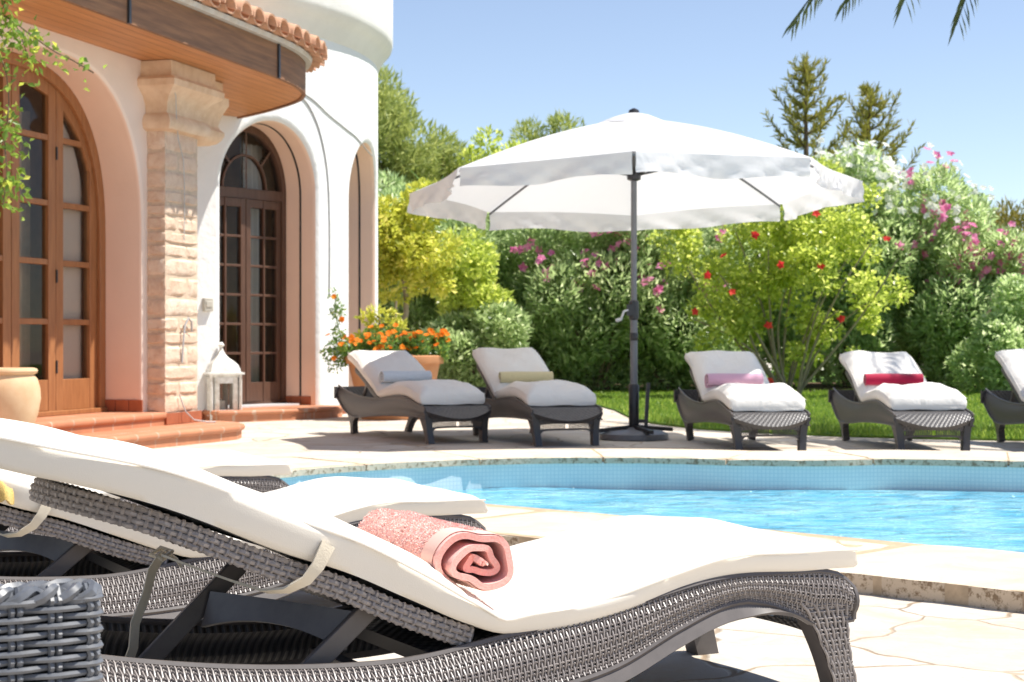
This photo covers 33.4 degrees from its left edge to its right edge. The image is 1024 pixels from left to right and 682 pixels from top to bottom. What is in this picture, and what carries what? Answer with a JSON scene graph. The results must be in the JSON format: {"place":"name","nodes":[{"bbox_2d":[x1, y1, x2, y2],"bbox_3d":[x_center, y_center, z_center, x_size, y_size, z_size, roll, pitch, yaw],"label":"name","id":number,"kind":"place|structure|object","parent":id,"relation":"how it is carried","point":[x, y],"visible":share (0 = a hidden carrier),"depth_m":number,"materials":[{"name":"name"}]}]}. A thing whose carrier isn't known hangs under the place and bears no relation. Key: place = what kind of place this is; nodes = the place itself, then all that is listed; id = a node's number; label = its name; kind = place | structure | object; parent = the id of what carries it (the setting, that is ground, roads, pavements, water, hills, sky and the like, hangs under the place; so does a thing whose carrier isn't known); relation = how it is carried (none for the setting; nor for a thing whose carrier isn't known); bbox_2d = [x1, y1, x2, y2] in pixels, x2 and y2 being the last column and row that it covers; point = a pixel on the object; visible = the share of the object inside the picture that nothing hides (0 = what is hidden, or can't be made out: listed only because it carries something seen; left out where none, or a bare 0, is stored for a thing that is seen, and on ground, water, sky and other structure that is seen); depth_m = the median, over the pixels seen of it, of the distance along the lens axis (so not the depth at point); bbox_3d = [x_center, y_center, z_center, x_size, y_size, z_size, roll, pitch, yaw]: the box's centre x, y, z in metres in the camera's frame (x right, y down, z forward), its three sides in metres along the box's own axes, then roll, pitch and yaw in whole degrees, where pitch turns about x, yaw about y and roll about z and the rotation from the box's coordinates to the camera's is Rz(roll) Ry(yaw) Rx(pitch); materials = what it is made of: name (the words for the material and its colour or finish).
{"place":"outdoors","nodes":[
{"label":"outdoors","id":0,"kind":"place"},
{"bbox_2d":[154,358,1023,681],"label":"terrace","id":1,"kind":"structure","parent":0,"point":[898,640],"depth_m":4.90,"materials":[{"name":"beige stone"}]},
{"bbox_2d":[0,578,103,681],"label":"wicker basket","id":2,"kind":"object","parent":1,"relation":"on","point":[50,631],"visible":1,"depth_m":2.18,"materials":[{"name":"grey wicker"}]},
{"bbox_2d":[0,448,291,551],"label":"sun lounger","id":3,"kind":"object","parent":1,"relation":"on","point":[252,472],"visible":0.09,"depth_m":6.47,"materials":[{"name":"fabric"}]},
{"bbox_2d":[0,0,392,448],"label":"villa","id":4,"kind":"object","parent":1,"relation":"on","point":[201,183],"visible":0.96,"depth_m":14.04,"materials":[{"name":"beige paint"}]},
{"bbox_2d":[0,367,40,423],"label":"clay jar","id":5,"kind":"object","parent":4,"relation":"on","point":[20,395],"visible":0.84,"depth_m":11.10,"materials":[{"name":"ceramic"}]},
{"bbox_2d":[0,0,106,220],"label":"climbing vine","id":6,"kind":"object","parent":4,"relation":"hanging from","point":[7,183],"visible":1,"depth_m":10.70,"materials":[{"name":"green plant"}]},
{"bbox_2d":[0,51,106,416],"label":"arched door","id":7,"kind":"structure","parent":4,"relation":"in","point":[73,260],"depth_m":13.23,"materials":[{"name":"brown wood"}]},
{"bbox_2d":[204,342,244,420],"bbox_3d":[-2.900,0.405,17.020,0.366,0.790,0.366,0,0,-28],"label":"garden lantern","id":8,"kind":"object","parent":4,"relation":"on","point":[223,368],"visible":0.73,"depth_m":16.92,"materials":[{"name":"white paint"}]},
{"bbox_2d":[219,126,285,404],"bbox_3d":[-2.897,-0.795,17.937,0.330,2.930,1.271,0,0,36],"label":"arched door","id":9,"kind":"structure","parent":4,"relation":"in","point":[251,200],"depth_m":18.09,"materials":[{"name":"brown wood"}]},
{"bbox_2d":[0,469,487,618],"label":"sun lounger","id":10,"kind":"object","parent":1,"relation":"on","point":[114,561],"visible":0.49,"depth_m":4.66,"materials":[{"name":"fabric"}]},
{"bbox_2d":[0,481,13,504],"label":"draped towel","id":11,"kind":"object","parent":10,"relation":"on","point":[6,493],"visible":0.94,"depth_m":4.40,"materials":[{"name":"gold fabric"}]},
{"bbox_2d":[344,355,443,419],"bbox_3d":[-1.210,0.472,17.550,1.030,0.655,1.030,0,0,0],"label":"terracotta planter","id":12,"kind":"object","parent":1,"relation":"on","point":[431,363],"visible":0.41,"depth_m":17.28,"materials":[{"name":"terracotta"}]},
{"bbox_2d":[319,287,354,373],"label":"trailing plant","id":13,"kind":"object","parent":12,"relation":"in","point":[335,353],"visible":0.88,"depth_m":17.41,"materials":[{"name":"green plant"}]},
{"bbox_2d":[338,334,377,359],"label":"marigold plant","id":14,"kind":"object","parent":12,"relation":"in","point":[351,345],"visible":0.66,"depth_m":17.35,"materials":[{"name":"orange plant"}]},
{"bbox_2d":[354,331,392,350],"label":"marigold plant","id":15,"kind":"object","parent":12,"relation":"in","point":[369,344],"visible":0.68,"depth_m":17.20,"materials":[{"name":"orange plant"}]},
{"bbox_2d":[359,323,399,342],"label":"marigold plant","id":16,"kind":"object","parent":12,"relation":"on","point":[383,330],"visible":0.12,"depth_m":17.54,"materials":[{"name":"orange plant"}]},
{"bbox_2d":[353,301,407,337],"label":"euphorbia plant","id":17,"kind":"object","parent":12,"relation":"on","point":[371,317],"visible":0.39,"depth_m":17.78,"materials":[{"name":"yellow plant"}]},
{"bbox_2d":[373,329,406,350],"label":"marigold plant","id":18,"kind":"object","parent":12,"relation":"in","point":[390,341],"visible":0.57,"depth_m":17.17,"materials":[{"name":"orange plant"}]},
{"bbox_2d":[390,328,414,349],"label":"marigold plant","id":19,"kind":"object","parent":12,"relation":"on","point":[399,330],"visible":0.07,"depth_m":17.52,"materials":[{"name":"green plant"}]},
{"bbox_2d":[398,329,433,354],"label":"marigold plant","id":20,"kind":"object","parent":12,"relation":"on","point":[417,343],"visible":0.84,"depth_m":17.23,"materials":[{"name":"green plant"}]},
{"bbox_2d":[424,328,451,361],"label":"marigold plant","id":21,"kind":"object","parent":12,"relation":"on","point":[439,342],"visible":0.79,"depth_m":17.46,"materials":[{"name":"orange plant"}]},
{"bbox_2d":[334,350,491,443],"bbox_3d":[-0.828,0.439,14.182,0.660,0.721,2.085,0,0,-26],"label":"sun lounger","id":22,"kind":"object","parent":1,"relation":"on","point":[428,403],"visible":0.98,"depth_m":13.67,"materials":[{"name":"fabric"}]},
{"bbox_2d":[379,371,431,383],"bbox_3d":[-0.891,0.303,14.268,0.440,0.109,0.114,0,0,-29],"label":"rolled towel","id":23,"kind":"object","parent":22,"relation":"on","point":[391,376],"visible":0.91,"depth_m":14.21,"materials":[{"name":"white fabric"}]},
{"bbox_2d":[378,177,463,328],"bbox_3d":[-1.375,-0.663,22.337,1.503,2.962,1.522,0,0,0],"label":"lemon tree","id":24,"kind":"object","parent":1,"relation":"on","point":[408,257],"visible":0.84,"depth_m":22.06,"materials":[{"name":"yellow plant"}]},
{"bbox_2d":[0,418,859,681],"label":"sun lounger","id":25,"kind":"object","parent":1,"relation":"on","point":[621,599],"visible":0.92,"depth_m":3.51,"materials":[{"name":"wicker"}]},
{"bbox_2d":[358,508,513,592],"bbox_3d":[-0.181,0.455,3.704,0.180,0.148,0.550,0,0,-24],"label":"rolled towel","id":26,"kind":"object","parent":25,"relation":"on","point":[471,557],"visible":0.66,"depth_m":3.50,"materials":[{"name":"pink fabric"}]},
{"bbox_2d":[426,224,515,319],"bbox_3d":[-0.578,-0.416,24.042,1.295,2.466,1.394,0,0,0],"label":"lemon tree","id":27,"kind":"object","parent":1,"relation":"on","point":[476,284],"visible":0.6,"depth_m":23.68,"materials":[{"name":"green plant"}]},
{"bbox_2d":[472,347,602,446],"bbox_3d":[0.146,0.427,13.863,0.660,0.746,2.085,0,0,-17],"label":"sun lounger","id":28,"kind":"object","parent":1,"relation":"on","point":[537,405],"visible":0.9,"depth_m":13.16,"materials":[{"name":"fabric"}]},
{"bbox_2d":[498,371,553,382],"bbox_3d":[0.114,0.303,13.973,0.440,0.109,0.114,0,0,-13],"label":"rolled towel","id":29,"kind":"object","parent":28,"relation":"on","point":[513,376],"visible":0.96,"depth_m":13.93,"materials":[{"name":"beige fabric"}]},
{"bbox_2d":[407,108,864,440],"bbox_3d":[0.995,-0.545,13.856,3.467,2.690,3.433,0,0,27],"label":"parasol","id":30,"kind":"object","parent":1,"relation":"on","point":[633,170],"visible":1,"depth_m":13.84,"materials":[{"name":"fabric"}]},
{"bbox_2d":[268,448,1023,612],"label":"pool coping","id":31,"kind":"object","parent":1,"relation":"on","point":[925,573],"visible":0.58,"depth_m":7.47,"materials":[{"name":"stone"}]},
{"bbox_2d":[273,448,1023,612],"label":"coping grout","id":32,"kind":"object","parent":31,"relation":"on","point":[956,594],"visible":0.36,"depth_m":6.35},
{"bbox_2d":[280,462,1023,491],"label":"pool basin","id":33,"kind":"object","parent":1,"relation":"in","point":[602,475],"visible":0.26,"depth_m":10.69,"materials":[{"name":"tile"}]},
{"bbox_2d":[453,487,1023,552],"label":"pool water","id":34,"kind":"structure","parent":33,"relation":"in","point":[993,520],"depth_m":9.47,"materials":[{"name":"blue liquid"}]},
{"bbox_2d":[674,350,810,450],"bbox_3d":[1.749,0.437,13.039,0.660,0.725,2.085,0,0,-5],"label":"sun lounger","id":35,"kind":"object","parent":1,"relation":"on","point":[739,408],"visible":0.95,"depth_m":12.33,"materials":[{"name":"fabric"}]},
{"bbox_2d":[704,373,763,387],"bbox_3d":[1.709,0.303,13.140,0.440,0.109,0.114,0,0,-11],"label":"rolled towel","id":36,"kind":"object","parent":35,"relation":"on","point":[713,379],"visible":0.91,"depth_m":13.10,"materials":[{"name":"pink fabric"}]},
{"bbox_2d":[828,350,974,450],"bbox_3d":[2.947,0.437,12.972,0.660,0.725,2.085,0,0,-2],"label":"sun lounger","id":37,"kind":"object","parent":1,"relation":"on","point":[906,412],"visible":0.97,"depth_m":12.30,"materials":[{"name":"fabric"}]},
{"bbox_2d":[863,373,923,385],"bbox_3d":[2.924,0.303,13.086,0.440,0.109,0.114,0,0,0],"label":"rolled towel","id":38,"kind":"object","parent":37,"relation":"on","point":[887,378],"visible":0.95,"depth_m":13.04,"materials":[{"name":"red fabric"}]},
{"bbox_2d":[980,349,1023,441],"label":"sun lounger","id":39,"kind":"object","parent":1,"relation":"on","point":[1003,408],"visible":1,"depth_m":13.29,"materials":[{"name":"fabric"}]},
{"bbox_2d":[379,0,1023,349],"label":"sky","id":40,"kind":"structure","parent":0,"point":[471,64],"materials":[{"name":"blue"}]},
{"bbox_2d":[585,371,1023,440],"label":"lawn","id":41,"kind":"structure","parent":0,"point":[721,428],"depth_m":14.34,"materials":[{"name":"green plant"}]},
{"bbox_2d":[378,64,453,224],"bbox_3d":[-2.354,-2.360,32.993,2.560,6.351,2.348,0,0,0],"label":"pine tree","id":42,"kind":"object","parent":41,"relation":"on","point":[397,125],"visible":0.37,"depth_m":32.61,"materials":[{"name":"green plant"}]},
{"bbox_2d":[418,123,480,233],"bbox_3d":[-1.249,-1.725,33.903,2.267,5.088,1.903,0,0,0],"label":"tree","id":43,"kind":"object","parent":41,"relation":"on","point":[454,164],"visible":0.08,"depth_m":33.67,"materials":[{"name":"green plant"}]},
{"bbox_2d":[378,218,549,378],"bbox_3d":[-0.864,-0.512,25.525,2.766,2.939,2.479,0,0,-36],"label":"oleander shrub","id":44,"kind":"object","parent":41,"relation":"on","point":[421,311],"visible":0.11,"depth_m":24.98,"materials":[{"name":"green plant"}]},
{"bbox_2d":[414,299,534,386],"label":"round bush","id":45,"kind":"object","parent":41,"relation":"on","point":[490,326],"visible":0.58,"depth_m":23.23,"materials":[{"name":"green plant"}]},
{"bbox_2d":[456,124,528,236],"bbox_3d":[-0.302,-1.686,33.046,1.937,5.011,1.642,0,0,0],"label":"broadleaf tree","id":46,"kind":"object","parent":41,"relation":"on","point":[480,144],"visible":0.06,"depth_m":32.80,"materials":[{"name":"green plant"}]},
{"bbox_2d":[508,106,585,236],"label":"shrub","id":47,"kind":"object","parent":41,"relation":"on","point":[556,120],"visible":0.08,"depth_m":34.88,"materials":[{"name":"green plant"}]},
{"bbox_2d":[499,228,682,391],"bbox_3d":[1.168,-0.698,25.305,2.750,3.282,2.259,0,0,0],"label":"oleander shrub","id":48,"kind":"object","parent":41,"relation":"on","point":[567,303],"visible":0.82,"depth_m":24.90,"materials":[{"name":"green plant"}]},
{"bbox_2d":[645,155,914,394],"bbox_3d":[3.668,-0.851,22.948,3.736,3.329,2.074,0,0,0],"label":"hibiscus bush","id":49,"kind":"object","parent":41,"relation":"on","point":[801,250],"visible":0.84,"depth_m":22.73,"materials":[{"name":"green plant"}]},
{"bbox_2d":[599,382,983,391],"bbox_3d":[5.000,0.740,28.400,34.000,0.090,5.699,0,0,0],"label":"soil bed","id":50,"kind":"object","parent":41,"relation":"on","point":[815,385],"visible":0.02,"depth_m":26.77,"materials":[{"name":"brown soil"}]},
{"bbox_2d":[378,168,434,329],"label":"oleander shrub","id":51,"kind":"object","parent":50,"relation":"on","point":[396,188],"visible":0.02,"depth_m":26.02,"materials":[{"name":"green plant"}]},
{"bbox_2d":[479,212,585,384],"bbox_3d":[0.439,-0.672,26.214,2.926,3.094,2.103,0,0,0],"label":"oleander shrub","id":52,"kind":"object","parent":50,"relation":"on","point":[508,264],"visible":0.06,"depth_m":25.72,"materials":[{"name":"green plant"}]},
{"bbox_2d":[587,224,756,390],"bbox_3d":[2.322,-0.574,25.784,2.616,3.232,2.517,0,0,-40],"label":"oleander shrub","id":53,"kind":"object","parent":50,"relation":"on","point":[674,348],"visible":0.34,"depth_m":25.27,"materials":[{"name":"green plant"}]},
{"bbox_2d":[482,233,1019,383],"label":"undergrowth","id":54,"kind":"object","parent":50,"relation":"on","point":[819,374],"depth_m":29.67,"materials":[{"name":"green plant"}]},
{"bbox_2d":[675,208,847,388],"bbox_3d":[3.624,-0.605,26.641,3.320,3.408,2.262,0,0,17],"label":"oleander shrub","id":55,"kind":"object","parent":50,"relation":"on","point":[790,333],"visible":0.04,"depth_m":26.18,"materials":[{"name":"green plant"}]},
{"bbox_2d":[781,137,927,386],"bbox_3d":[5.181,-1.091,26.906,2.686,4.153,2.569,0,0,0],"label":"oleander shrub","id":56,"kind":"object","parent":50,"relation":"on","point":[868,166],"visible":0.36,"depth_m":26.20,"materials":[{"name":"green plant"}]},
{"bbox_2d":[838,142,998,382],"bbox_3d":[6.523,-1.055,27.068,3.310,4.150,2.462,0,0,0],"label":"oleander shrub","id":57,"kind":"object","parent":50,"relation":"on","point":[940,218],"visible":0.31,"depth_m":26.49,"materials":[{"name":"green plant"}]},
{"bbox_2d":[892,221,1023,389],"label":"oleander shrub","id":58,"kind":"object","parent":50,"relation":"on","point":[950,309],"visible":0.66,"depth_m":25.88,"materials":[{"name":"green plant"}]},
{"bbox_2d":[986,196,1023,275],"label":"flowering bush","id":59,"kind":"object","parent":50,"relation":"on","point":[1004,217],"visible":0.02,"depth_m":28.42,"materials":[{"name":"green plant"}]},
{"bbox_2d":[759,51,853,379],"bbox_3d":[5.931,-2.494,34.015,2.574,6.590,2.769,0,0,0],"label":"conifer tree","id":60,"kind":"object","parent":41,"relation":"on","point":[804,69],"visible":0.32,"depth_m":33.92,"materials":[{"name":"green plant"}]},
{"bbox_2d":[781,0,978,44],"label":"palm tree","id":61,"kind":"object","parent":41,"relation":"on","point":[899,7],"visible":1,"depth_m":16.36,"materials":[{"name":"green plant"}]},
{"bbox_2d":[825,80,936,195],"bbox_3d":[7.182,-2.280,34.931,2.447,6.163,2.846,0,0,37],"label":"conifer tree","id":62,"kind":"object","parent":41,"relation":"on","point":[862,112],"visible":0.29,"depth_m":34.84,"materials":[{"name":"green plant"}]},
{"bbox_2d":[942,272,1023,393],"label":"round bush","id":63,"kind":"object","parent":41,"relation":"on","point":[992,333],"visible":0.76,"depth_m":24.35,"materials":[{"name":"green plant"}]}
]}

